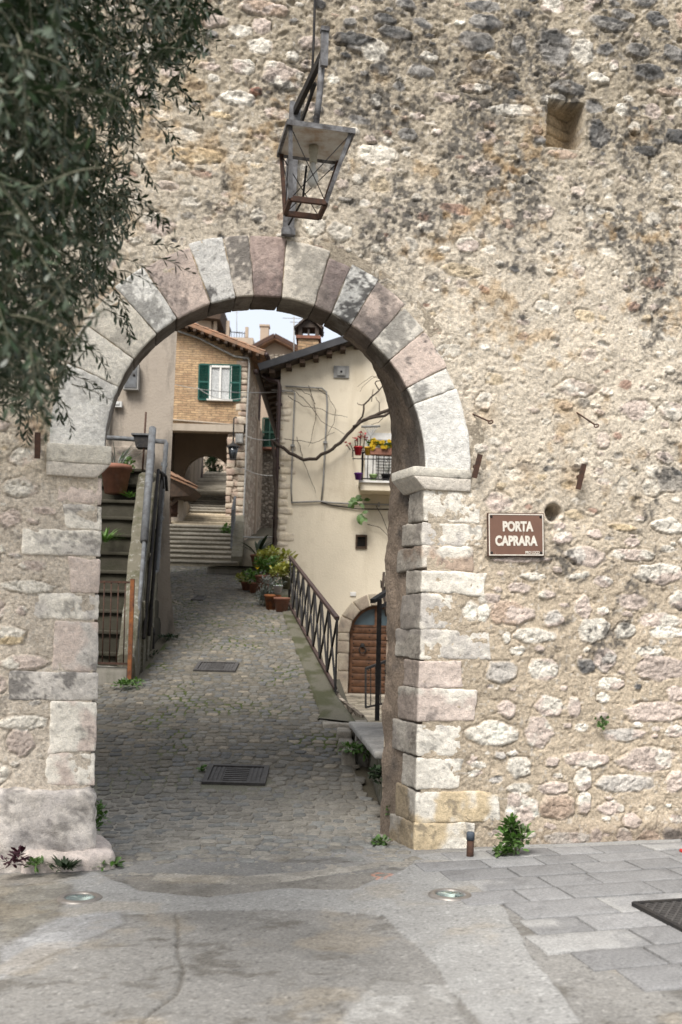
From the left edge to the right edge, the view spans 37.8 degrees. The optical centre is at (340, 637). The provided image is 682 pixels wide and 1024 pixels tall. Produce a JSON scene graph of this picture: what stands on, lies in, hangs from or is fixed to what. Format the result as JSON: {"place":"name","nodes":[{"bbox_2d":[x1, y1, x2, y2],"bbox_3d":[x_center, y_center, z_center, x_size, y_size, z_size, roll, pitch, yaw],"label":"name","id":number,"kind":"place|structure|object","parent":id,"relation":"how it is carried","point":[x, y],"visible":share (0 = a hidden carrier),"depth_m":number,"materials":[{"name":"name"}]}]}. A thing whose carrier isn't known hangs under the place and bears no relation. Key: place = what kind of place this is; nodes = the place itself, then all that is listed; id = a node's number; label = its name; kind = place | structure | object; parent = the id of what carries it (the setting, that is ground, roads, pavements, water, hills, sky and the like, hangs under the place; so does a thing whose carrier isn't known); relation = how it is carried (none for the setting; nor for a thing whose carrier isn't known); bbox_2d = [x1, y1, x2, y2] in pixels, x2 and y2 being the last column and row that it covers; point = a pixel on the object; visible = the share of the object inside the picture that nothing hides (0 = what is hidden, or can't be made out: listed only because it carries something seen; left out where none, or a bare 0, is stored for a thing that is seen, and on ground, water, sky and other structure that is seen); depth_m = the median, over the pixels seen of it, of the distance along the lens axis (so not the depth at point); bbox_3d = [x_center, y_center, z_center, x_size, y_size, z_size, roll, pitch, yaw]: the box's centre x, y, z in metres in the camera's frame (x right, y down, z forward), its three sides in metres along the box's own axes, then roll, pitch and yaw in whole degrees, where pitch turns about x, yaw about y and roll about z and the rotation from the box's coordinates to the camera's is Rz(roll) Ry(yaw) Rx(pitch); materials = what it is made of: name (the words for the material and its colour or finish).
{"place":"outdoors","nodes":[
{"label":"outdoors","id":0,"kind":"place"},
{"bbox_2d":[90,566,422,875],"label":"cobblestones","id":1,"kind":"structure","parent":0,"point":[119,784],"depth_m":11.19,"materials":[{"name":"stone"}]},
{"bbox_2d":[111,676,143,689],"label":"weed","id":2,"kind":"object","parent":1,"relation":"on","point":[122,681],"visible":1,"depth_m":13.81,"materials":[{"name":"green plant"}]},
{"bbox_2d":[158,632,179,641],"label":"weed","id":3,"kind":"object","parent":1,"relation":"on","point":[170,635],"visible":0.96,"depth_m":17.53,"materials":[{"name":"green plant"}]},
{"bbox_2d":[191,595,206,600],"bbox_3d":[-3.167,-0.886,22.184,0.276,0.144,0.606,2,0,0],"label":"drain cover","id":4,"kind":"object","parent":1,"relation":"on","point":[199,598],"visible":1,"depth_m":22.14,"materials":[{"name":"metal"}]},
{"bbox_2d":[193,661,238,672],"bbox_3d":[-1.919,0.446,15.358,0.632,0.143,0.605,2,0,0],"label":"drain cover","id":5,"kind":"object","parent":1,"relation":"on","point":[208,666],"visible":1,"depth_m":15.33,"materials":[{"name":"metal"}]},
{"bbox_2d":[201,764,269,785],"bbox_3d":[-1.086,1.420,10.341,0.644,0.139,0.587,2,0,0],"label":"drain cover","id":6,"kind":"object","parent":1,"relation":"on","point":[236,774],"visible":1,"depth_m":10.31,"materials":[{"name":"metal"}]},
{"bbox_2d":[235,572,249,589],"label":"potted plant","id":7,"kind":"object","parent":1,"relation":"on","point":[244,585],"visible":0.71,"depth_m":23.54,"materials":[{"name":"green plant"}]},
{"bbox_2d":[241,568,261,592],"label":"potted plant","id":8,"kind":"object","parent":1,"relation":"on","point":[252,585],"visible":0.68,"depth_m":23.16,"materials":[{"name":"green plant"}]},
{"bbox_2d":[254,585,279,605],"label":"silver bush","id":9,"kind":"object","parent":1,"relation":"on","point":[261,595],"visible":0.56,"depth_m":21.40,"materials":[{"name":"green plant"}]},
{"bbox_2d":[252,555,284,588],"bbox_3d":[-1.546,-1.506,22.167,0.730,0.785,1.525,2,0,-22],"label":"potted plant","id":10,"kind":"object","parent":1,"relation":"on","point":[264,563],"visible":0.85,"depth_m":22.47,"materials":[{"name":"green plant"}]},
{"bbox_2d":[258,574,286,609],"bbox_3d":[-1.471,-0.971,20.990,0.701,0.802,0.555,2,0,0],"label":"potted plant","id":11,"kind":"object","parent":1,"relation":"on","point":[269,601],"visible":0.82,"depth_m":20.91,"materials":[{"name":"silver plant"}]},
{"bbox_2d":[254,545,297,577],"bbox_3d":[-1.502,-1.771,23.040,1.094,0.770,0.910,2,0,-15],"label":"potted plant","id":12,"kind":"object","parent":1,"relation":"on","point":[267,552],"visible":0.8,"depth_m":22.95,"materials":[{"name":"green plant"}]},
{"bbox_2d":[274,597,289,611],"bbox_3d":[-1.231,-0.697,20.698,0.347,0.317,0.342,2,0,0],"label":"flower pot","id":13,"kind":"object","parent":1,"relation":"on","point":[281,604],"visible":1,"depth_m":20.58,"materials":[{"name":"brown ceramic"}]},
{"bbox_2d":[370,834,390,845],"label":"weed","id":14,"kind":"object","parent":1,"relation":"on","point":[379,839],"visible":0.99,"depth_m":7.94,"materials":[{"name":"green plant"}]},
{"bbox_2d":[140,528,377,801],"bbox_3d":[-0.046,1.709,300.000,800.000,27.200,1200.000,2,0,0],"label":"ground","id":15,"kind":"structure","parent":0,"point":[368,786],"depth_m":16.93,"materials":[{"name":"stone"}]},
{"bbox_2d":[0,0,223,454],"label":"olive tree","id":16,"kind":"object","parent":15,"relation":"on","point":[38,141],"visible":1,"depth_m":3.71,"materials":[{"name":"green plant"}]},
{"bbox_2d":[94,468,160,684],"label":"steep stairs","id":17,"kind":"structure","parent":15,"relation":"on","point":[120,558],"depth_m":15.76,"materials":[{"name":"stone"}]},
{"bbox_2d":[101,526,125,542],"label":"weed","id":18,"kind":"object","parent":17,"relation":"on","point":[105,538],"visible":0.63,"depth_m":15.97,"materials":[{"name":"green plant"}]},
{"bbox_2d":[96,579,134,678],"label":"rusty gate","id":19,"kind":"structure","parent":17,"relation":"on","point":[130,634],"depth_m":14.09,"materials":[{"name":"metal"}]},
{"bbox_2d":[102,442,144,494],"bbox_3d":[-3.785,-2.933,17.018,1.106,0.948,0.875,2,0,35],"label":"potted plant","id":20,"kind":"object","parent":17,"relation":"on","point":[115,477],"visible":0.73,"depth_m":16.83,"materials":[{"name":"ceramic"}]},
{"bbox_2d":[117,453,135,470],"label":"leafy plant","id":21,"kind":"object","parent":17,"relation":"on","point":[128,461],"visible":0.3,"depth_m":17.52,"materials":[{"name":"green plant"}]},
{"bbox_2d":[106,435,168,572],"bbox_3d":[-3.694,-2.147,16.684,1.186,2.884,2.173,2,0,0],"label":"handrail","id":22,"kind":"object","parent":17,"relation":"attached to","point":[164,464],"visible":0.48,"depth_m":17.66,"materials":[{"name":"metal"}]},
{"bbox_2d":[131,433,148,449],"bbox_3d":[-3.497,-3.463,17.580,0.360,0.240,0.300,2,0,0],"label":"wall lamp","id":23,"kind":"object","parent":22,"relation":"attached to","point":[141,440],"visible":0.64,"depth_m":17.46,"materials":[{"name":"metal"}]},
{"bbox_2d":[142,412,146,470],"bbox_3d":[-3.458,-3.450,17.500,0.064,1.036,0.036,2,0,0],"label":"thin rod","id":24,"kind":"object","parent":17,"relation":"on","point":[143,447],"visible":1,"depth_m":17.49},
{"bbox_2d":[138,426,167,662],"bbox_3d":[-3.131,-1.406,16.053,0.328,4.478,2.973,2,0,-4],"label":"stair handrail","id":25,"kind":"object","parent":17,"relation":"attached to","point":[149,473],"visible":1,"depth_m":16.15,"materials":[{"name":"metal"}]},
{"bbox_2d":[150,590,155,648],"bbox_3d":[-3.196,-0.256,16.701,0.140,1.075,0.495,2,0,0],"label":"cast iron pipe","id":26,"kind":"object","parent":17,"relation":"on","point":[153,640],"visible":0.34,"depth_m":16.80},
{"bbox_2d":[106,331,176,634],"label":"plaster house","id":27,"kind":"structure","parent":15,"relation":"on","point":[153,397],"depth_m":18.01,"materials":[{"name":"paint"}]},
{"bbox_2d":[123,364,139,390],"bbox_3d":[-3.768,-4.688,17.887,0.272,0.474,0.147,2,0,0],"label":"meter box","id":28,"kind":"object","parent":27,"relation":"attached to","point":[132,383],"visible":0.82,"depth_m":17.83,"materials":[{"name":"grey paint"}]},
{"bbox_2d":[124,367,136,387],"bbox_3d":[-3.768,-4.688,17.826,0.221,0.413,0.027,2,0,0],"label":"door","id":29,"kind":"structure","parent":28,"relation":"in","point":[131,382],"depth_m":17.83,"materials":[{"name":"grey paint"}]},
{"bbox_2d":[170,500,190,520],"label":"side wall","id":30,"kind":"structure","parent":15,"relation":"on","point":[183,508],"depth_m":34.60,"materials":[{"name":"grey paint"}]},
{"bbox_2d":[184,322,203,487],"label":"side wall","id":31,"kind":"structure","parent":15,"relation":"on","point":[193,474],"depth_m":46.49,"materials":[{"name":"grey paint"}]},
{"bbox_2d":[170,472,238,566],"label":"stone staircase","id":32,"kind":"structure","parent":15,"relation":"on","point":[198,537],"depth_m":32.56,"materials":[{"name":"stone"}]},
{"bbox_2d":[169,472,201,523],"bbox_3d":[-5.516,-4.897,34.248,1.495,2.134,1.918,2,0,0],"label":"lean to roof","id":33,"kind":"object","parent":32,"relation":"on","point":[180,491],"visible":0.85,"depth_m":33.62,"materials":[{"name":"tile"}]},
{"bbox_2d":[171,499,177,516],"bbox_3d":[-5.713,-4.585,34.100,0.289,0.909,0.150,2,0,0],"label":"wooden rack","id":34,"kind":"object","parent":33,"relation":"attached to","point":[174,510],"visible":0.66,"depth_m":34.09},
{"bbox_2d":[203,457,222,471],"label":"cypress tree","id":35,"kind":"object","parent":32,"relation":"on","point":[211,460],"visible":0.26,"depth_m":56.87,"materials":[{"name":"green plant"}]},
{"bbox_2d":[221,522,230,533],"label":"shrub","id":36,"kind":"object","parent":32,"relation":"on","point":[225,526],"visible":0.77,"depth_m":32.45,"materials":[{"name":"green plant"}]},
{"bbox_2d":[203,456,226,472],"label":"building","id":37,"kind":"structure","parent":15,"relation":"on","point":[222,463],"depth_m":66.00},
{"bbox_2d":[170,323,270,540],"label":"brick house","id":38,"kind":"structure","parent":15,"relation":"on","point":[202,424],"depth_m":35.95,"materials":[{"name":"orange brick"}]},
{"bbox_2d":[178,330,249,514],"bbox_3d":[-4.668,-7.001,35.850,2.645,8.066,0.070,2,0,0],"label":"wall conduit","id":39,"kind":"object","parent":38,"relation":"attached to","point":[199,338],"depth_m":35.82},
{"bbox_2d":[207,364,232,401],"bbox_3d":[-4.353,-9.205,35.900,0.931,1.343,0.200,2,0,0],"label":"window","id":40,"kind":"structure","parent":38,"relation":"in","point":[219,373],"depth_m":35.93,"materials":[{"name":"white paint"}]},
{"bbox_2d":[226,417,239,459],"bbox_3d":[-3.853,-7.153,35.536,0.460,1.619,0.525,2,0,-29],"label":"house lantern","id":41,"kind":"object","parent":38,"relation":"attached to","point":[233,447],"visible":1,"depth_m":35.42,"materials":[{"name":"metal"}]},
{"bbox_2d":[235,433,242,443],"bbox_3d":[-3.660,-7.160,35.788,0.260,0.340,0.165,2,0,0],"label":"cable box","id":42,"kind":"object","parent":38,"relation":"attached to","point":[238,438],"visible":1,"depth_m":35.70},
{"bbox_2d":[258,390,260,442],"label":"drainpipe","id":43,"kind":"object","parent":38,"relation":"attached to","point":[259,408],"visible":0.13,"depth_m":40.74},
{"bbox_2d":[286,317,302,351],"bbox_3d":[-1.903,-11.963,40.061,0.921,1.882,0.196,2,0,-18],"label":"antenna","id":44,"kind":"object","parent":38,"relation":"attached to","point":[294,318],"visible":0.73,"depth_m":39.98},
{"bbox_2d":[198,313,254,344],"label":"terrace house","id":45,"kind":"structure","parent":15,"relation":"on","point":[219,323],"depth_m":76.18,"materials":[{"name":"beige paint"}]},
{"bbox_2d":[206,566,265,574],"bbox_3d":[-2.620,-1.650,27.502,1.997,0.520,1.813,2,0,0],"label":"stone landing","id":46,"kind":"object","parent":15,"relation":"on","point":[222,569],"visible":0.2,"depth_m":26.60,"materials":[{"name":"stone"}]},
{"bbox_2d":[231,515,243,565],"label":"stair side wall","id":47,"kind":"structure","parent":15,"relation":"on","point":[237,552],"depth_m":30.37,"materials":[{"name":"concrete"}]},
{"bbox_2d":[230,496,235,548],"bbox_3d":[-3.380,-3.668,31.250,0.070,2.046,3.579,2,0,-5],"label":"step rail","id":48,"kind":"object","parent":47,"relation":"on","point":[233,513],"visible":0.97,"depth_m":29.55,"materials":[{"name":"metal"}]},
{"bbox_2d":[260,354,284,527],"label":"stone house","id":49,"kind":"structure","parent":15,"relation":"on","point":[267,503],"depth_m":42.50,"materials":[{"name":"grey stone"}]},
{"bbox_2d":[252,324,297,353],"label":"gable house","id":50,"kind":"structure","parent":15,"relation":"on","point":[273,344],"depth_m":51.95,"materials":[{"name":"brown paint"}]},
{"bbox_2d":[276,587,355,721],"bbox_3d":[-0.766,0.136,18.369,0.540,2.787,12.202,2,0,-7],"label":"kerb strip","id":51,"kind":"object","parent":15,"relation":"on","point":[329,703],"visible":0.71,"depth_m":14.73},
{"bbox_2d":[253,318,390,696],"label":"cream house","id":52,"kind":"structure","parent":15,"relation":"on","point":[340,557],"depth_m":25.00,"materials":[{"name":"paint"}]},
{"bbox_2d":[175,384,283,392],"bbox_3d":[-3.699,-7.595,30.200,0.022,2.886,11.948,2,0,-23],"label":"cable","id":53,"kind":"object","parent":52,"relation":"attached to","point":[231,392],"visible":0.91,"depth_m":28.65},
{"bbox_2d":[241,535,271,566],"bbox_3d":[-1.954,-2.283,25.937,1.372,0.847,1.266,2,0,-42],"label":"potted plant","id":54,"kind":"object","parent":52,"relation":"on","point":[260,545],"visible":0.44,"depth_m":25.89,"materials":[{"name":"green plant"}]},
{"bbox_2d":[261,373,281,544],"bbox_3d":[-1.775,-4.396,24.843,0.565,4.471,0.162,2,0,7],"label":"drainpipe","id":55,"kind":"object","parent":52,"relation":"attached to","point":[278,403],"visible":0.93,"depth_m":24.76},
{"bbox_2d":[271,389,295,501],"bbox_3d":[-1.471,-4.816,24.950,0.619,2.808,0.080,2,0,0],"label":"wall pipe","id":56,"kind":"object","parent":52,"relation":"attached to","point":[292,445],"depth_m":24.94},
{"bbox_2d":[285,385,327,500],"bbox_3d":[-0.890,-4.879,24.950,1.086,2.863,0.080,2,0,0],"label":"wall pipe","id":57,"kind":"object","parent":52,"relation":"attached to","point":[324,442],"depth_m":24.93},
{"bbox_2d":[265,376,388,550],"bbox_3d":[-0.322,-4.368,24.678,3.424,4.510,0.449,2,0,0],"label":"bare vine","id":58,"kind":"object","parent":52,"relation":"attached to","point":[361,518],"visible":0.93,"depth_m":24.72,"materials":[{"name":"brown plant"}]},
{"bbox_2d":[291,500,388,506],"bbox_3d":[0.166,-3.370,24.950,2.838,0.112,0.080,2,0,0],"label":"wall pipe","id":59,"kind":"object","parent":52,"relation":"attached to","point":[378,504],"depth_m":24.93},
{"bbox_2d":[337,671,347,692],"bbox_3d":[0.022,1.115,25.130,0.319,0.557,0.351,2,0,0],"label":"door stone","id":60,"kind":"structure","parent":52,"relation":"in","point":[342,675],"depth_m":24.96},
{"bbox_2d":[337,641,348,652],"bbox_3d":[0.046,0.231,25.129,0.320,0.300,0.346,2,0,0],"label":"door stone","id":61,"kind":"structure","parent":52,"relation":"in","point":[343,646],"depth_m":24.96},
{"bbox_2d":[338,653,348,670],"bbox_3d":[0.053,0.608,25.133,0.278,0.448,0.348,2,0,0],"label":"door stone","id":62,"kind":"structure","parent":52,"relation":"in","point":[343,658],"depth_m":24.97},
{"bbox_2d":[338,633,348,640],"bbox_3d":[0.069,-0.019,25.133,0.285,0.203,0.345,2,0,0],"label":"door stone","id":63,"kind":"structure","parent":52,"relation":"in","point":[341,636],"depth_m":24.97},
{"bbox_2d":[338,616,351,632],"bbox_3d":[0.091,-0.329,25.132,0.370,0.411,0.351,2,0,0],"label":"door stone","id":64,"kind":"structure","parent":52,"relation":"in","point":[344,624],"depth_m":24.96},
{"bbox_2d":[342,603,358,620],"bbox_3d":[0.247,-0.659,25.130,0.441,0.455,0.350,2,0,0],"label":"door stone","id":65,"kind":"structure","parent":52,"relation":"in","point":[351,612],"depth_m":24.96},
{"bbox_2d":[321,502,388,509],"bbox_3d":[0.537,-3.296,24.960,2.099,0.162,0.028,2,0,0],"label":"wall pipe","id":66,"kind":"object","parent":52,"relation":"attached to","point":[355,508],"depth_m":24.95,"materials":[{"name":"metal"}]},
{"bbox_2d":[355,535,366,548],"bbox_3d":[0.508,-2.413,25.080,0.291,0.342,0.260,2,0,0],"label":"window","id":67,"kind":"structure","parent":52,"relation":"in","point":[361,540],"depth_m":24.95,"materials":[{"name":"brown wood"}]},
{"bbox_2d":[353,595,369,610],"bbox_3d":[0.521,-0.881,25.130,0.431,0.411,0.344,2,0,0],"label":"door stone","id":68,"kind":"structure","parent":52,"relation":"in","point":[362,603],"depth_m":24.96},
{"bbox_2d":[348,606,386,693],"bbox_3d":[0.909,0.302,25.147,1.410,2.220,0.146,2,0,0],"label":"door","id":69,"kind":"structure","parent":52,"relation":"in","point":[364,624],"depth_m":25.14,"materials":[{"name":"brown wood"}]},
{"bbox_2d":[352,433,390,494],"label":"balcony","id":70,"kind":"structure","parent":52,"relation":"attached to","point":[367,485],"depth_m":24.65,"materials":[{"name":"beige paint"}]},
{"bbox_2d":[344,431,367,455],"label":"potted plant","id":71,"kind":"object","parent":70,"relation":"on","point":[358,450],"visible":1,"depth_m":24.00,"materials":[{"name":"red plant"}]},
{"bbox_2d":[364,438,375,455],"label":"potted plant","id":72,"kind":"object","parent":70,"relation":"on","point":[367,450],"visible":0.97,"depth_m":23.98,"materials":[{"name":"yellow plant"}]},
{"bbox_2d":[361,425,379,438],"bbox_3d":[0.728,-5.006,24.600,0.471,0.517,0.060,2,0,0],"label":"folded airer","id":73,"kind":"object","parent":70,"relation":"on","point":[370,427],"visible":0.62,"depth_m":24.59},
{"bbox_2d":[364,433,390,480],"bbox_3d":[1.094,-4.504,24.970,0.980,1.257,0.070,2,0,0],"label":"balcony door","id":74,"kind":"structure","parent":70,"relation":"in","point":[379,436],"depth_m":24.95,"materials":[{"name":"white paint"}]},
{"bbox_2d":[370,438,391,455],"bbox_3d":[1.086,-4.603,24.020,0.805,0.385,0.343,2,0,0],"label":"flower box","id":75,"kind":"object","parent":70,"relation":"on","point":[385,449],"visible":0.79,"depth_m":23.96,"materials":[{"name":"ceramic"}]},
{"bbox_2d":[294,587,363,717],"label":"retaining wall","id":76,"kind":"structure","parent":15,"relation":"on","point":[351,709],"depth_m":13.37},
{"bbox_2d":[288,556,339,693],"bbox_3d":[-0.590,-0.338,17.616,0.060,2.804,7.495,2,0,-8],"label":"iron railing","id":77,"kind":"object","parent":76,"relation":"on","point":[313,606],"visible":0.85,"depth_m":16.50,"materials":[{"name":"metal"}]},
{"bbox_2d":[273,583,282,592],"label":"potted plant","id":78,"kind":"object","parent":77,"relation":"hanging from","point":[277,588],"visible":1,"depth_m":20.73,"materials":[{"name":"grey plant"}]},
{"bbox_2d":[268,561,296,588],"bbox_3d":[-1.217,-1.347,21.254,0.678,0.618,0.713,2,0,0],"label":"potted plant","id":79,"kind":"object","parent":77,"relation":"hanging from","point":[282,568],"visible":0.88,"depth_m":21.11,"materials":[{"name":"green plant"}]},
{"bbox_2d":[0,0,681,873],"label":"stone gate wall","id":80,"kind":"structure","parent":15,"relation":"on","point":[494,232],"depth_m":7.86,"materials":[{"name":"stone"}]},
{"bbox_2d":[34,432,40,458],"bbox_3d":[-2.174,-1.373,7.145,0.040,0.184,0.117,2,0,-12],"label":"iron peg","id":81,"kind":"object","parent":80,"relation":"attached to","point":[37,446],"visible":1,"depth_m":7.10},
{"bbox_2d":[310,0,315,90],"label":"power cable","id":82,"kind":"object","parent":80,"relation":"attached to","point":[313,37],"visible":0.56,"depth_m":7.51,"materials":[{"name":"metal"}]},
{"bbox_2d":[277,25,355,236],"bbox_3d":[-0.219,-3.574,7.107,0.470,1.237,0.894,2,0,-12],"label":"street lantern","id":83,"kind":"object","parent":80,"relation":"attached to","point":[314,142],"visible":1,"depth_m":6.89,"materials":[{"name":"metal"}]},
{"bbox_2d":[472,454,482,477],"bbox_3d":[1.065,-1.343,7.827,0.082,0.192,0.117,2,0,0],"label":"iron peg","id":84,"kind":"object","parent":80,"relation":"attached to","point":[476,466],"visible":1,"depth_m":7.78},
{"bbox_2d":[487,513,543,556],"bbox_3d":[1.389,-0.818,7.905,0.490,0.365,0.028,2,0,-12],"label":"gate sign","id":85,"kind":"object","parent":80,"relation":"attached to","point":[515,534],"visible":1,"depth_m":7.90,"materials":[{"name":"metal"}]},
{"bbox_2d":[575,463,586,489],"bbox_3d":[1.922,-1.289,8.008,0.083,0.211,0.117,2,0,0],"label":"iron peg","id":86,"kind":"object","parent":80,"relation":"attached to","point":[580,476],"visible":1,"depth_m":7.96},
{"bbox_2d":[594,715,608,729],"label":"wall sprig","id":87,"kind":"object","parent":80,"relation":"attached to","point":[601,725],"depth_m":8.05,"materials":[{"name":"green plant"}]},
{"bbox_2d":[322,719,368,770],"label":"court steps","id":88,"kind":"structure","parent":15,"relation":"on","point":[344,732],"depth_m":11.35,"materials":[{"name":"stone"}]},
{"bbox_2d":[338,741,370,760],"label":"weed","id":89,"kind":"object","parent":88,"relation":"on","point":[352,745],"visible":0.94,"depth_m":10.74,"materials":[{"name":"green plant"}]},
{"bbox_2d":[349,721,383,805],"bbox_3d":[0.509,1.365,10.526,0.646,0.684,3.295,2,0,-4],"label":"stone bench","id":90,"kind":"object","parent":15,"relation":"on","point":[370,735],"visible":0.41,"depth_m":10.32,"materials":[{"name":"stone"}]},
{"bbox_2d":[367,764,382,784],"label":"weed","id":91,"kind":"object","parent":90,"relation":"on","point":[372,774],"visible":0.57,"depth_m":8.87,"materials":[{"name":"green plant"}]},
{"bbox_2d":[370,589,385,720],"bbox_3d":[0.717,0.046,12.839,0.116,1.952,1.644,2,0,23],"label":"court handrail","id":92,"kind":"object","parent":15,"relation":"on","point":[377,598],"visible":0.57,"depth_m":12.17,"materials":[{"name":"metal"}]},
{"bbox_2d":[225,307,340,343],"label":"sky","id":93,"kind":"structure","parent":0,"point":[278,322],"materials":[{"name":"white"}]},
{"bbox_2d":[0,833,681,1023],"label":"pavement","id":94,"kind":"structure","parent":0,"point":[374,942],"depth_m":5.24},
{"bbox_2d":[0,845,31,869],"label":"purple plant","id":95,"kind":"object","parent":94,"relation":"on","point":[16,853],"visible":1,"depth_m":6.91,"materials":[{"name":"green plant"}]},
{"bbox_2d":[24,855,53,872],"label":"weed","id":96,"kind":"object","parent":94,"relation":"on","point":[38,860],"visible":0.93,"depth_m":7.01,"materials":[{"name":"green plant"}]},
{"bbox_2d":[45,855,81,871],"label":"weed","id":97,"kind":"object","parent":94,"relation":"on","point":[63,863],"visible":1,"depth_m":7.01,"materials":[{"name":"green plant"}]},
{"bbox_2d":[57,891,102,903],"bbox_3d":[-1.667,1.695,6.356,0.284,0.093,0.284,2,0,0],"label":"ground light","id":98,"kind":"object","parent":94,"relation":"on","point":[81,897],"visible":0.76,"depth_m":6.32,"materials":[{"name":"metal"}]},
{"bbox_2d":[95,799,110,830],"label":"weed","id":99,"kind":"object","parent":94,"relation":"on","point":[99,807],"visible":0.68,"depth_m":8.25,"materials":[{"name":"green plant"}]},
{"bbox_2d":[97,856,124,870],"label":"weed","id":100,"kind":"object","parent":94,"relation":"on","point":[117,859],"visible":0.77,"depth_m":7.21,"materials":[{"name":"green plant"}]},
{"bbox_2d":[428,888,471,900],"bbox_3d":[0.699,1.679,6.370,0.284,0.093,0.284,2,0,0],"label":"ground light","id":101,"kind":"object","parent":94,"relation":"on","point":[447,894],"visible":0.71,"depth_m":6.34,"materials":[{"name":"metal"}]},
{"bbox_2d":[466,831,474,856],"bbox_3d":[0.970,1.579,7.476,0.062,0.247,0.062,2,0,0],"label":"steel stub","id":102,"kind":"object","parent":94,"relation":"on","point":[470,837],"visible":0.88,"depth_m":7.45,"materials":[{"name":"brown metal"}]},
{"bbox_2d":[491,812,535,856],"bbox_3d":[1.275,1.490,7.502,0.319,0.369,0.262,2,0,-37],"label":"plant","id":103,"kind":"object","parent":94,"relation":"on","point":[513,831],"depth_m":7.48,"materials":[{"name":"green plant"}]},
{"bbox_2d":[415,842,681,991],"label":"paving slabs","id":104,"kind":"structure","parent":94,"relation":"on","point":[564,904],"depth_m":6.30,"materials":[{"name":"stone"}]},
{"bbox_2d":[631,898,681,931],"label":"grating","id":105,"kind":"object","parent":104,"relation":"on","point":[668,912],"visible":1,"depth_m":5.93,"materials":[{"name":"metal"}]},
{"bbox_2d":[346,696,384,721],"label":"court floor","id":106,"kind":"structure","parent":0,"point":[357,703],"depth_m":21.35,"materials":[{"name":"stone"}]},
{"bbox_2d":[365,660,385,707],"bbox_3d":[0.781,0.740,17.495,0.063,0.944,1.279,2,0,36],"label":"balustrade","id":107,"kind":"object","parent":106,"relation":"on","point":[370,667],"visible":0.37,"depth_m":17.12,"materials":[{"name":"metal"}]},
{"bbox_2d":[380,572,386,615],"bbox_3d":[0.865,-0.876,20.000,0.174,0.892,0.060,2,0,0],"label":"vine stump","id":108,"kind":"object","parent":106,"relation":"on","point":[383,586],"visible":0.66,"depth_m":19.98,"materials":[{"name":"brown plant"}]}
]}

